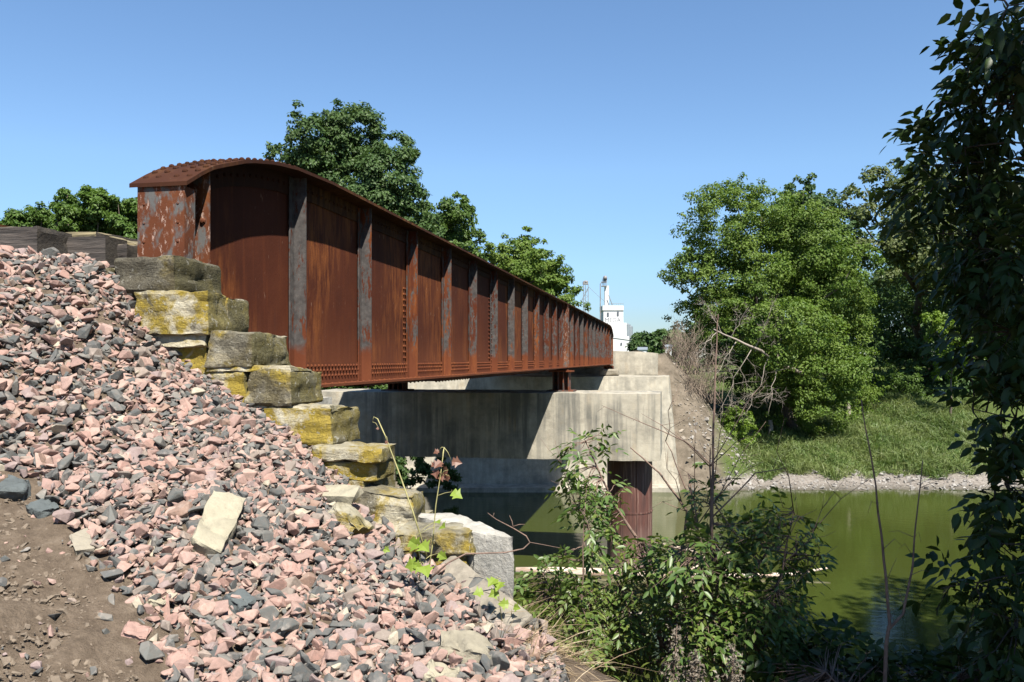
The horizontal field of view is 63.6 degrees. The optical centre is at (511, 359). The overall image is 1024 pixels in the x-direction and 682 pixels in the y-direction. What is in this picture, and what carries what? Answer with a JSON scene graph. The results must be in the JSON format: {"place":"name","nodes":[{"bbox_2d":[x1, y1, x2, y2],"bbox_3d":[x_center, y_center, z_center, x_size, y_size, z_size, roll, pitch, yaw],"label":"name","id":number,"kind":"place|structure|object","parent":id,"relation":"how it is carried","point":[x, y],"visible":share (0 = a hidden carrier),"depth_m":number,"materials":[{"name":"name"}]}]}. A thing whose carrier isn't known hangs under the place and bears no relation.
{"place":"outdoors","nodes":[
{"label":"outdoors","id":0,"kind":"place"},
{"bbox_2d":[0,258,1023,681],"bbox_3d":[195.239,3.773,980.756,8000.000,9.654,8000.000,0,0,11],"label":"ground","id":1,"kind":"structure","parent":0,"point":[112,646],"depth_m":3.43,"materials":[{"name":"soil"}]},
{"bbox_2d":[0,474,30,500],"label":"loose stone","id":2,"kind":"object","parent":1,"relation":"on","point":[12,487],"visible":0.97,"depth_m":3.63,"materials":[{"name":"grey stone"}]},
{"bbox_2d":[0,201,52,227],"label":"tree","id":3,"kind":"object","parent":1,"relation":"on","point":[38,215],"visible":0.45,"depth_m":20.32,"materials":[{"name":"green plant"}]},
{"bbox_2d":[25,498,59,518],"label":"loose stone","id":4,"kind":"object","parent":1,"relation":"on","point":[41,508],"visible":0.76,"depth_m":3.55,"materials":[{"name":"grey stone"}]},
{"bbox_2d":[46,187,86,231],"bbox_3d":[-11.293,-1.232,20.958,1.189,6.273,1.763,0,0,-39],"label":"tree","id":5,"kind":"object","parent":1,"relation":"on","point":[68,215],"visible":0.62,"depth_m":20.59,"materials":[{"name":"green plant"}]},
{"bbox_2d":[0,477,165,681],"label":"soil crumbs","id":6,"kind":"object","parent":1,"relation":"on","point":[54,643],"visible":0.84,"depth_m":3.06,"materials":[{"name":"brown soil"}]},
{"bbox_2d":[75,184,116,234],"bbox_3d":[-10.508,-1.279,21.039,1.205,6.372,2.097,0,0,-31],"label":"tree","id":7,"kind":"object","parent":1,"relation":"on","point":[95,201],"visible":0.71,"depth_m":20.49,"materials":[{"name":"green plant"}]},
{"bbox_2d":[104,194,136,238],"bbox_3d":[-9.702,-1.132,20.882,1.856,6.066,1.313,0,0,36],"label":"tree","id":8,"kind":"object","parent":1,"relation":"on","point":[118,222],"visible":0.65,"depth_m":20.51,"materials":[{"name":"green plant"}]},
{"bbox_2d":[121,620,153,640],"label":"loose stone","id":9,"kind":"object","parent":1,"relation":"on","point":[132,630],"visible":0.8,"depth_m":3.06,"materials":[{"name":"pink stone"}]},
{"bbox_2d":[201,370,249,402],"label":"wall stone","id":10,"kind":"object","parent":1,"relation":"on","point":[235,382],"visible":0.3,"depth_m":4.95,"materials":[{"name":"stone"}]},
{"bbox_2d":[172,347,208,371],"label":"wall stone","id":11,"kind":"object","parent":10,"relation":"on","point":[197,356],"visible":0.25,"depth_m":5.01,"materials":[{"name":"stone"}]},
{"bbox_2d":[153,334,209,347],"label":"wall stone","id":12,"kind":"object","parent":11,"relation":"on","point":[189,341],"visible":0.37,"depth_m":4.99,"materials":[{"name":"stone"}]},
{"bbox_2d":[134,290,231,335],"bbox_3d":[-2.030,-0.279,5.116,0.526,0.288,0.319,0,0,11],"label":"wall stone","id":13,"kind":"object","parent":12,"relation":"on","point":[176,312],"visible":0.84,"depth_m":4.97,"materials":[{"name":"stone"}]},
{"bbox_2d":[114,255,221,294],"bbox_3d":[-2.200,-0.515,5.307,0.469,0.254,0.573,0,0,11],"label":"wall stone","id":14,"kind":"object","parent":13,"relation":"on","point":[160,273],"visible":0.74,"depth_m":5.07,"materials":[{"name":"stone"}]},
{"bbox_2d":[207,365,310,371],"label":"wall stone","id":15,"kind":"object","parent":10,"relation":"on","point":[290,368],"visible":0.63,"depth_m":4.93,"materials":[{"name":"stone"}]},
{"bbox_2d":[204,330,290,367],"bbox_3d":[-1.642,-0.059,5.191,0.320,0.233,0.550,0,0,11],"label":"wall stone","id":16,"kind":"object","parent":15,"relation":"on","point":[228,349],"visible":0.88,"depth_m":4.94,"materials":[{"name":"stone"}]},
{"bbox_2d":[225,298,249,331],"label":"wall stone","id":17,"kind":"object","parent":16,"relation":"on","point":[238,312],"visible":0.66,"depth_m":5.31,"materials":[{"name":"stone"}]},
{"bbox_2d":[0,245,569,681],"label":"ballast gravel","id":18,"kind":"structure","parent":1,"relation":"on","point":[147,454],"depth_m":3.85,"materials":[{"name":"pink gravel"}]},
{"bbox_2d":[69,528,94,555],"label":"loose stone","id":19,"kind":"object","parent":18,"relation":"on","point":[81,540],"visible":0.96,"depth_m":3.40,"materials":[{"name":"beige stone"}]},
{"bbox_2d":[146,594,169,608],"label":"loose stone","id":20,"kind":"object","parent":18,"relation":"on","point":[160,602],"visible":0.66,"depth_m":3.23,"materials":[{"name":"stone"}]},
{"bbox_2d":[165,648,194,667],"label":"loose stone","id":21,"kind":"object","parent":18,"relation":"on","point":[171,658],"visible":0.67,"depth_m":3.02,"materials":[{"name":"pink stone"}]},
{"bbox_2d":[190,491,245,557],"bbox_3d":[-1.334,0.758,3.724,0.180,0.284,0.361,0,0,-2],"label":"limestone slab","id":22,"kind":"object","parent":18,"relation":"on","point":[215,530],"depth_m":3.70,"materials":[{"name":"beige stone"}]},
{"bbox_2d":[224,588,255,616],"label":"loose stone","id":23,"kind":"object","parent":18,"relation":"on","point":[240,605],"visible":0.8,"depth_m":3.38,"materials":[{"name":"grey stone"}]},
{"bbox_2d":[280,559,302,578],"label":"loose stone","id":24,"kind":"object","parent":18,"relation":"on","point":[290,568],"visible":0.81,"depth_m":3.63,"materials":[{"name":"pink stone"}]},
{"bbox_2d":[317,484,363,504],"bbox_3d":[-0.943,0.733,4.482,0.290,0.098,0.149,0,0,20],"label":"limestone plate","id":25,"kind":"object","parent":18,"relation":"on","point":[346,494],"visible":0.8,"depth_m":4.43,"materials":[{"name":"beige stone"}]},
{"bbox_2d":[328,502,374,535],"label":"loose stone","id":26,"kind":"object","parent":18,"relation":"on","point":[352,519],"visible":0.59,"depth_m":4.29,"materials":[{"name":"stone"}]},
{"bbox_2d":[354,483,425,531],"bbox_3d":[-0.683,0.858,4.696,0.402,0.278,0.316,0,0,11],"label":"wall stone","id":27,"kind":"object","parent":18,"relation":"on","point":[389,504],"visible":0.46,"depth_m":4.58,"materials":[{"name":"stone"}]},
{"bbox_2d":[349,480,371,487],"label":"wall stone","id":28,"kind":"object","parent":27,"relation":"on","point":[362,484],"visible":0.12,"depth_m":4.73,"materials":[{"name":"stone"}]},
{"bbox_2d":[324,458,393,481],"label":"wall stone","id":29,"kind":"object","parent":28,"relation":"on","point":[366,472],"visible":0.52,"depth_m":4.74,"materials":[{"name":"stone"}]},
{"bbox_2d":[312,441,395,462],"bbox_3d":[-0.925,0.545,4.845,0.455,0.103,0.328,0,0,11],"label":"wall stone","id":30,"kind":"object","parent":29,"relation":"on","point":[359,451],"visible":0.91,"depth_m":4.71,"materials":[{"name":"stone"}]},
{"bbox_2d":[264,404,359,445],"bbox_3d":[-1.228,0.396,5.079,0.491,0.245,0.498,0,0,11],"label":"wall stone","id":31,"kind":"object","parent":30,"relation":"on","point":[313,426],"visible":0.62,"depth_m":4.86,"materials":[{"name":"stone"}]},
{"bbox_2d":[253,403,345,411],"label":"wall stone","id":32,"kind":"object","parent":31,"relation":"on","point":[310,405],"visible":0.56,"depth_m":4.91,"materials":[{"name":"stone"}]},
{"bbox_2d":[244,368,322,406],"bbox_3d":[-1.398,0.166,5.126,0.315,0.244,0.518,0,0,11],"label":"wall stone","id":33,"kind":"object","parent":32,"relation":"on","point":[279,387],"visible":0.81,"depth_m":4.90,"materials":[{"name":"stone"}]},
{"bbox_2d":[372,417,427,556],"bbox_3d":[-0.534,0.612,3.942,0.268,0.676,0.022,0,0,0],"label":"tall weed","id":34,"kind":"object","parent":18,"relation":"on","point":[386,441],"visible":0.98,"depth_m":3.95,"materials":[{"name":"beige plant"}]},
{"bbox_2d":[383,519,446,578],"bbox_3d":[-0.451,0.876,3.788,0.300,0.268,0.127,0,0,0],"label":"green weed","id":35,"kind":"object","parent":18,"relation":"on","point":[413,563],"visible":1,"depth_m":3.79,"materials":[{"name":"green leaves"},{"name":"green stem"}]},
{"bbox_2d":[421,659,460,681],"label":"loose stone","id":36,"kind":"object","parent":18,"relation":"on","point":[431,664],"visible":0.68,"depth_m":3.29,"materials":[{"name":"stone"}]},
{"bbox_2d":[427,447,461,578],"bbox_3d":[-0.319,0.725,3.904,0.165,0.623,0.066,0,0,-12],"label":"withered weed","id":37,"kind":"object","parent":18,"relation":"on","point":[456,462],"visible":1,"depth_m":3.90,"materials":[{"name":"red plant"}]},
{"bbox_2d":[438,488,462,498],"bbox_3d":[-0.291,0.632,3.884,0.118,0.048,0.045,0,0,-5],"label":"vine leaf","id":38,"kind":"object","parent":37,"relation":"attached to","point":[455,493],"visible":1,"depth_m":3.89,"materials":[{"name":"green plant"}]},
{"bbox_2d":[436,629,493,664],"bbox_3d":[-0.195,1.246,3.483,0.231,0.189,0.190,0,0,4],"label":"concrete lump","id":39,"kind":"object","parent":18,"relation":"on","point":[466,645],"visible":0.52,"depth_m":3.44,"materials":[{"name":"beige concrete"}]},
{"bbox_2d":[439,555,533,627],"bbox_3d":[-0.147,1.118,3.952,0.123,0.250,0.639,0,0,-39],"label":"board","id":40,"kind":"object","parent":18,"relation":"on","point":[459,570],"visible":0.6,"depth_m":3.92,"materials":[{"name":"beige wood"}]},
{"bbox_2d":[472,577,520,621],"bbox_3d":[-0.070,1.093,3.730,0.222,0.215,0.055,0,0,11],"label":"green weed","id":41,"kind":"object","parent":40,"relation":"on","point":[498,585],"visible":0.99,"depth_m":3.74,"materials":[{"name":"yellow plant"}]},
{"bbox_2d":[430,513,558,579],"bbox_3d":[-0.078,0.859,3.801,0.604,0.308,0.010,0,0,0],"label":"bare twig","id":42,"kind":"object","parent":18,"relation":"on","point":[438,571],"visible":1,"depth_m":3.80,"materials":[{"name":"brown wood"}]},
{"bbox_2d":[262,98,445,236],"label":"cottonwood tree","id":43,"kind":"object","parent":1,"relation":"on","point":[336,151],"visible":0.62,"depth_m":53.30,"materials":[{"name":"green plant"}]},
{"bbox_2d":[321,384,387,389],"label":"riverside tree","id":44,"kind":"object","parent":1,"relation":"on","point":[385,386],"visible":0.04,"depth_m":47.49,"materials":[{"name":"green plant"}]},
{"bbox_2d":[315,397,432,513],"bbox_3d":[-4.409,3.500,6.792,8.300,8.000,2.400,0,0,11],"label":"abutment","id":45,"kind":"object","parent":1,"relation":"on","point":[389,481],"visible":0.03,"depth_m":5.19,"materials":[{"name":"concrete"}]},
{"bbox_2d":[0,226,71,253],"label":"timber","id":46,"kind":"object","parent":45,"relation":"on","point":[38,239],"visible":0.37,"depth_m":5.71,"materials":[{"name":"grey wood"}]},
{"bbox_2d":[395,456,462,491],"bbox_3d":[-5.191,5.224,37.235,4.740,2.849,4.213,0,0,-42],"label":"riverside bush","id":47,"kind":"object","parent":1,"relation":"on","point":[422,466],"visible":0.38,"depth_m":36.93,"materials":[{"name":"green plant"}]},
{"bbox_2d":[412,191,488,261],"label":"hackberry tree","id":48,"kind":"object","parent":1,"relation":"on","point":[457,225],"visible":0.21,"depth_m":57.99,"materials":[{"name":"green plant"}]},
{"bbox_2d":[418,512,513,599],"bbox_3d":[-0.248,1.587,4.460,0.237,1.437,0.878,0,0,-39],"label":"concrete footing","id":49,"kind":"object","parent":1,"relation":"on","point":[486,538],"visible":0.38,"depth_m":4.18,"materials":[{"name":"grey concrete"}]},
{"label":"wall stone","id":50,"kind":"object","parent":49,"relation":"on","visible":0},
{"bbox_2d":[416,555,468,565],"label":"wall stone","id":51,"kind":"object","parent":50,"relation":"on","point":[462,558],"visible":0.02,"depth_m":4.24,"materials":[{"name":"stone"}]},
{"bbox_2d":[395,521,475,556],"bbox_3d":[-0.379,0.944,4.359,0.458,0.138,0.306,0,0,11],"label":"wall stone","id":52,"kind":"object","parent":51,"relation":"on","point":[454,538],"visible":0.71,"depth_m":4.23,"materials":[{"name":"stone"}]},
{"bbox_2d":[322,389,661,568],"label":"bridge pier","id":53,"kind":"structure","parent":1,"relation":"on","point":[499,424],"depth_m":24.55,"materials":[{"name":"concrete"}]},
{"bbox_2d":[381,383,413,390],"bbox_3d":[-3.632,0.654,26.316,0.840,0.672,0.760,0,0,11],"label":"bearing pedestal","id":54,"kind":"object","parent":53,"relation":"on","point":[399,387],"visible":0.35,"depth_m":26.12,"materials":[{"name":"metal"}]},
{"bbox_2d":[546,369,576,391],"bbox_3d":[1.540,0.654,25.612,0.840,0.672,0.760,0,0,11],"label":"bearing pedestal","id":55,"kind":"object","parent":53,"relation":"on","point":[561,380],"visible":0.96,"depth_m":25.57,"materials":[{"name":"metal"}]},
{"bbox_2d":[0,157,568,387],"bbox_3d":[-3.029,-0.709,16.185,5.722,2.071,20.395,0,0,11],"label":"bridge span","id":56,"kind":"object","parent":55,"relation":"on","point":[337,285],"visible":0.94,"depth_m":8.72,"materials":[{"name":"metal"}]},
{"bbox_2d":[117,243,136,257],"bbox_3d":[-3.400,-0.623,6.266,1.308,0.470,0.307,0,0,11],"label":"timber","id":57,"kind":"object","parent":56,"relation":"on","point":[126,250],"visible":0.08,"depth_m":6.03,"materials":[{"name":"grey wood"}]},
{"bbox_2d":[64,232,136,241],"bbox_3d":[-3.392,-0.901,6.310,0.887,0.078,0.464,0,0,11],"label":"plank","id":58,"kind":"object","parent":57,"relation":"on","point":[82,234],"visible":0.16,"depth_m":6.04,"materials":[{"name":"beige wood"}]},
{"bbox_2d":[109,236,136,244],"bbox_3d":[-2.881,-0.878,6.297,0.217,0.093,0.382,0,0,11],"label":"plank","id":59,"kind":"object","parent":57,"relation":"on","point":[132,242],"visible":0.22,"depth_m":6.17,"materials":[{"name":"beige wood"}]},
{"bbox_2d":[568,304,613,367],"bbox_3d":[0.780,-0.709,35.321,5.722,2.071,18.712,0,0,11],"label":"bridge span","id":60,"kind":"object","parent":55,"relation":"on","point":[590,341],"visible":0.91,"depth_m":31.76,"materials":[{"name":"metal"}]},
{"bbox_2d":[477,226,591,311],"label":"willow tree","id":61,"kind":"object","parent":1,"relation":"on","point":[526,262],"visible":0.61,"depth_m":64.42,"materials":[{"name":"green plant"}]},
{"bbox_2d":[400,351,679,492],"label":"abutment","id":62,"kind":"object","parent":1,"relation":"on","point":[638,371],"visible":0.25,"depth_m":40.27,"materials":[{"name":"concrete"}]},
{"bbox_2d":[599,369,618,375],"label":"stone block","id":63,"kind":"structure","parent":62,"relation":"on","point":[608,372],"depth_m":41.47,"materials":[{"name":"beige stone"}]},
{"bbox_2d":[604,365,613,368],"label":"bearing pedestal","id":64,"kind":"object","parent":62,"relation":"on","point":[609,367],"visible":0.41,"depth_m":43.36,"materials":[{"name":"concrete"}]},
{"bbox_2d":[513,502,613,670],"bbox_3d":[0.314,1.523,5.237,0.708,1.249,0.863,0,0,11],"label":"leafy shrub","id":65,"kind":"object","parent":1,"relation":"on","point":[569,593],"visible":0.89,"depth_m":5.13,"materials":[{"name":"green plant"}]},
{"bbox_2d":[476,594,665,681],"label":"straw tuft","id":66,"kind":"object","parent":1,"relation":"on","point":[562,652],"visible":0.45,"depth_m":3.63,"materials":[{"name":"beige plant"}]},
{"bbox_2d":[581,280,602,311],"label":"elevator leg","id":67,"kind":"object","parent":1,"relation":"on","point":[585,282],"visible":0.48,"depth_m":259.95,"materials":[{"name":"grey metal"}]},
{"bbox_2d":[600,276,632,350],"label":"grain elevator","id":68,"kind":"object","parent":1,"relation":"on","point":[611,315],"visible":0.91,"depth_m":259.70,"materials":[{"name":"white paint"}]},
{"bbox_2d":[637,347,647,351],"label":"distant shed","id":69,"kind":"structure","parent":1,"relation":"on","point":[644,349],"depth_m":170.61,"materials":[{"name":"white paint"}]},
{"bbox_2d":[625,330,660,352],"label":"tree","id":70,"kind":"object","parent":1,"relation":"on","point":[642,339],"visible":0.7,"depth_m":187.69,"materials":[{"name":"green plant"}]},
{"bbox_2d":[541,388,745,681],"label":"leafy shrub","id":71,"kind":"object","parent":1,"relation":"on","point":[625,634],"visible":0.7,"depth_m":5.78,"materials":[{"name":"green plant"}]},
{"bbox_2d":[652,328,677,356],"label":"tree","id":72,"kind":"object","parent":1,"relation":"on","point":[660,333],"visible":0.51,"depth_m":187.83,"materials":[{"name":"green plant"}]},
{"bbox_2d":[659,624,690,681],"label":"dried stalk","id":73,"kind":"object","parent":1,"relation":"on","point":[674,636],"visible":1,"depth_m":4.40,"materials":[{"name":"brown plant"}]},
{"bbox_2d":[661,323,688,362],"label":"dead brush","id":74,"kind":"object","parent":1,"relation":"on","point":[673,346],"visible":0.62,"depth_m":47.41,"materials":[{"name":"brown plant"}]},
{"bbox_2d":[667,328,688,355],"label":"tree","id":75,"kind":"object","parent":1,"relation":"on","point":[675,330],"visible":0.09,"depth_m":190.20,"materials":[{"name":"green plant"}]},
{"bbox_2d":[666,307,711,374],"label":"dead brush","id":76,"kind":"object","parent":1,"relation":"on","point":[679,353],"visible":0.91,"depth_m":45.39,"materials":[{"name":"brown plant"}]},
{"bbox_2d":[677,358,705,397],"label":"dead brush","id":77,"kind":"object","parent":1,"relation":"on","point":[693,384],"visible":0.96,"depth_m":43.65,"materials":[{"name":"brown plant"}]},
{"bbox_2d":[682,649,712,681],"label":"dried stalk","id":78,"kind":"object","parent":1,"relation":"on","point":[695,669],"visible":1,"depth_m":4.29,"materials":[{"name":"brown plant"}]},
{"bbox_2d":[599,311,801,681],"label":"bare sapling","id":79,"kind":"object","parent":1,"relation":"on","point":[713,515],"visible":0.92,"depth_m":5.39,"materials":[{"name":"brown wood"}]},
{"bbox_2d":[673,344,731,403],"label":"dead brush","id":80,"kind":"object","parent":1,"relation":"on","point":[705,380],"visible":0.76,"depth_m":44.34,"materials":[{"name":"brown plant"}]},
{"bbox_2d":[672,361,760,484],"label":"slope rubble","id":81,"kind":"object","parent":1,"relation":"on","point":[684,437],"visible":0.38,"depth_m":42.58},
{"bbox_2d":[713,642,753,681],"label":"dried stalk","id":82,"kind":"object","parent":1,"relation":"on","point":[734,677],"visible":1,"depth_m":4.29,"materials":[{"name":"brown plant"}]},
{"bbox_2d":[718,400,760,450],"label":"green bush","id":83,"kind":"object","parent":1,"relation":"on","point":[729,425],"visible":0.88,"depth_m":43.59,"materials":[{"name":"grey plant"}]},
{"bbox_2d":[681,274,797,365],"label":"woodland tree","id":84,"kind":"object","parent":1,"relation":"on","point":[725,338],"visible":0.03,"depth_m":79.67,"materials":[{"name":"green plant"}]},
{"bbox_2d":[691,296,803,425],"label":"fallen tree","id":85,"kind":"object","parent":1,"relation":"on","point":[765,354],"visible":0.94,"depth_m":43.38,"materials":[{"name":"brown wood"}]},
{"bbox_2d":[638,375,860,681],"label":"leafy shrub","id":86,"kind":"object","parent":1,"relation":"on","point":[748,610],"visible":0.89,"depth_m":5.30,"materials":[{"name":"green plant"}]},
{"bbox_2d":[768,420,772,434],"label":"tree stump","id":87,"kind":"object","parent":1,"relation":"on","point":[770,425],"visible":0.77,"depth_m":47.64,"materials":[{"name":"grey wood"}]},
{"bbox_2d":[657,172,890,435],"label":"box elder tree","id":88,"kind":"object","parent":1,"relation":"on","point":[817,280],"visible":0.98,"depth_m":46.65,"materials":[{"name":"green plant"}]},
{"bbox_2d":[770,172,872,377],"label":"pointed tree","id":89,"kind":"object","parent":1,"relation":"on","point":[809,187],"visible":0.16,"depth_m":60.62,"materials":[{"name":"green plant"}]},
{"bbox_2d":[778,401,874,416],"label":"weed bush","id":90,"kind":"object","parent":1,"relation":"on","point":[841,409],"visible":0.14,"depth_m":50.82,"materials":[{"name":"green plant"}]},
{"bbox_2d":[781,233,929,366],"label":"woodland tree","id":91,"kind":"object","parent":1,"relation":"on","point":[887,328],"visible":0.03,"depth_m":77.61,"materials":[{"name":"green plant"}]},
{"bbox_2d":[688,405,1023,490],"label":"shore shingle","id":92,"kind":"object","parent":1,"relation":"on","point":[879,481],"visible":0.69,"depth_m":40.83,"materials":[{"name":"gravel"}]},
{"bbox_2d":[722,389,1023,480],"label":"tall grass","id":93,"kind":"structure","parent":1,"relation":"on","point":[957,422],"depth_m":45.92,"materials":[{"name":"green plant"}]},
{"bbox_2d":[736,612,1023,681],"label":"leafy shrub","id":94,"kind":"object","parent":1,"relation":"on","point":[924,662],"visible":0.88,"depth_m":4.92,"materials":[{"name":"green plant"}]},
{"bbox_2d":[856,362,932,402],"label":"grey green bush","id":95,"kind":"object","parent":1,"relation":"on","point":[904,386],"visible":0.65,"depth_m":53.63,"materials":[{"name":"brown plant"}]},
{"bbox_2d":[861,399,936,681],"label":"forked sapling","id":96,"kind":"object","parent":1,"relation":"on","point":[887,640],"visible":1,"depth_m":4.60,"materials":[{"name":"brown wood"}]},
{"bbox_2d":[848,265,967,366],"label":"woodland tree","id":97,"kind":"object","parent":1,"relation":"on","point":[899,329],"visible":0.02,"depth_m":77.86,"materials":[{"name":"green plant"}]},
{"bbox_2d":[824,157,1023,371],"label":"ash tree","id":98,"kind":"object","parent":1,"relation":"on","point":[897,251],"visible":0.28,"depth_m":50.20,"materials":[{"name":"green plant"}]},
{"bbox_2d":[834,262,1023,397],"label":"maple tree","id":99,"kind":"object","parent":1,"relation":"on","point":[913,344],"visible":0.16,"depth_m":58.35,"materials":[{"name":"green plant"}]},
{"bbox_2d":[853,0,1023,681],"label":"overhanging tree","id":100,"kind":"object","parent":1,"relation":"on","point":[979,289],"visible":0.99,"depth_m":4.89,"materials":[{"name":"green plant"}]},
{"bbox_2d":[920,309,986,416],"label":"young tree","id":101,"kind":"object","parent":1,"relation":"on","point":[938,322],"visible":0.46,"depth_m":49.65,"materials":[{"name":"green plant"}]},
{"bbox_2d":[0,0,1023,356],"label":"sky","id":102,"kind":"structure","parent":0,"point":[587,125],"materials":[{"name":"blue"}]},
{"bbox_2d":[423,487,1023,681],"bbox_3d":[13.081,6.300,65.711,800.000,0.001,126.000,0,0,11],"label":"river water","id":103,"kind":"structure","parent":0,"point":[854,581],"depth_m":28.72,"materials":[{"name":"green liquid"}]},
{"bbox_2d":[516,542,827,577],"bbox_3d":[4.757,6.016,24.816,9.155,0.706,2.048,0,0,6],"label":"floating log","id":104,"kind":"object","parent":103,"relation":"on","point":[527,569],"visible":0.16,"depth_m":24.15,"materials":[{"name":"beige wood"}]},
{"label":"wall stone","id":105,"kind":"object","parent":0,"visible":0},
{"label":"wall stone","id":106,"kind":"object","parent":105,"relation":"on","visible":0},
{"bbox_2d":[98,268,115,274],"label":"wall stone","id":107,"kind":"object","parent":106,"relation":"on","point":[108,270],"visible":0.08,"depth_m":5.12,"materials":[{"name":"stone"}]}
]}

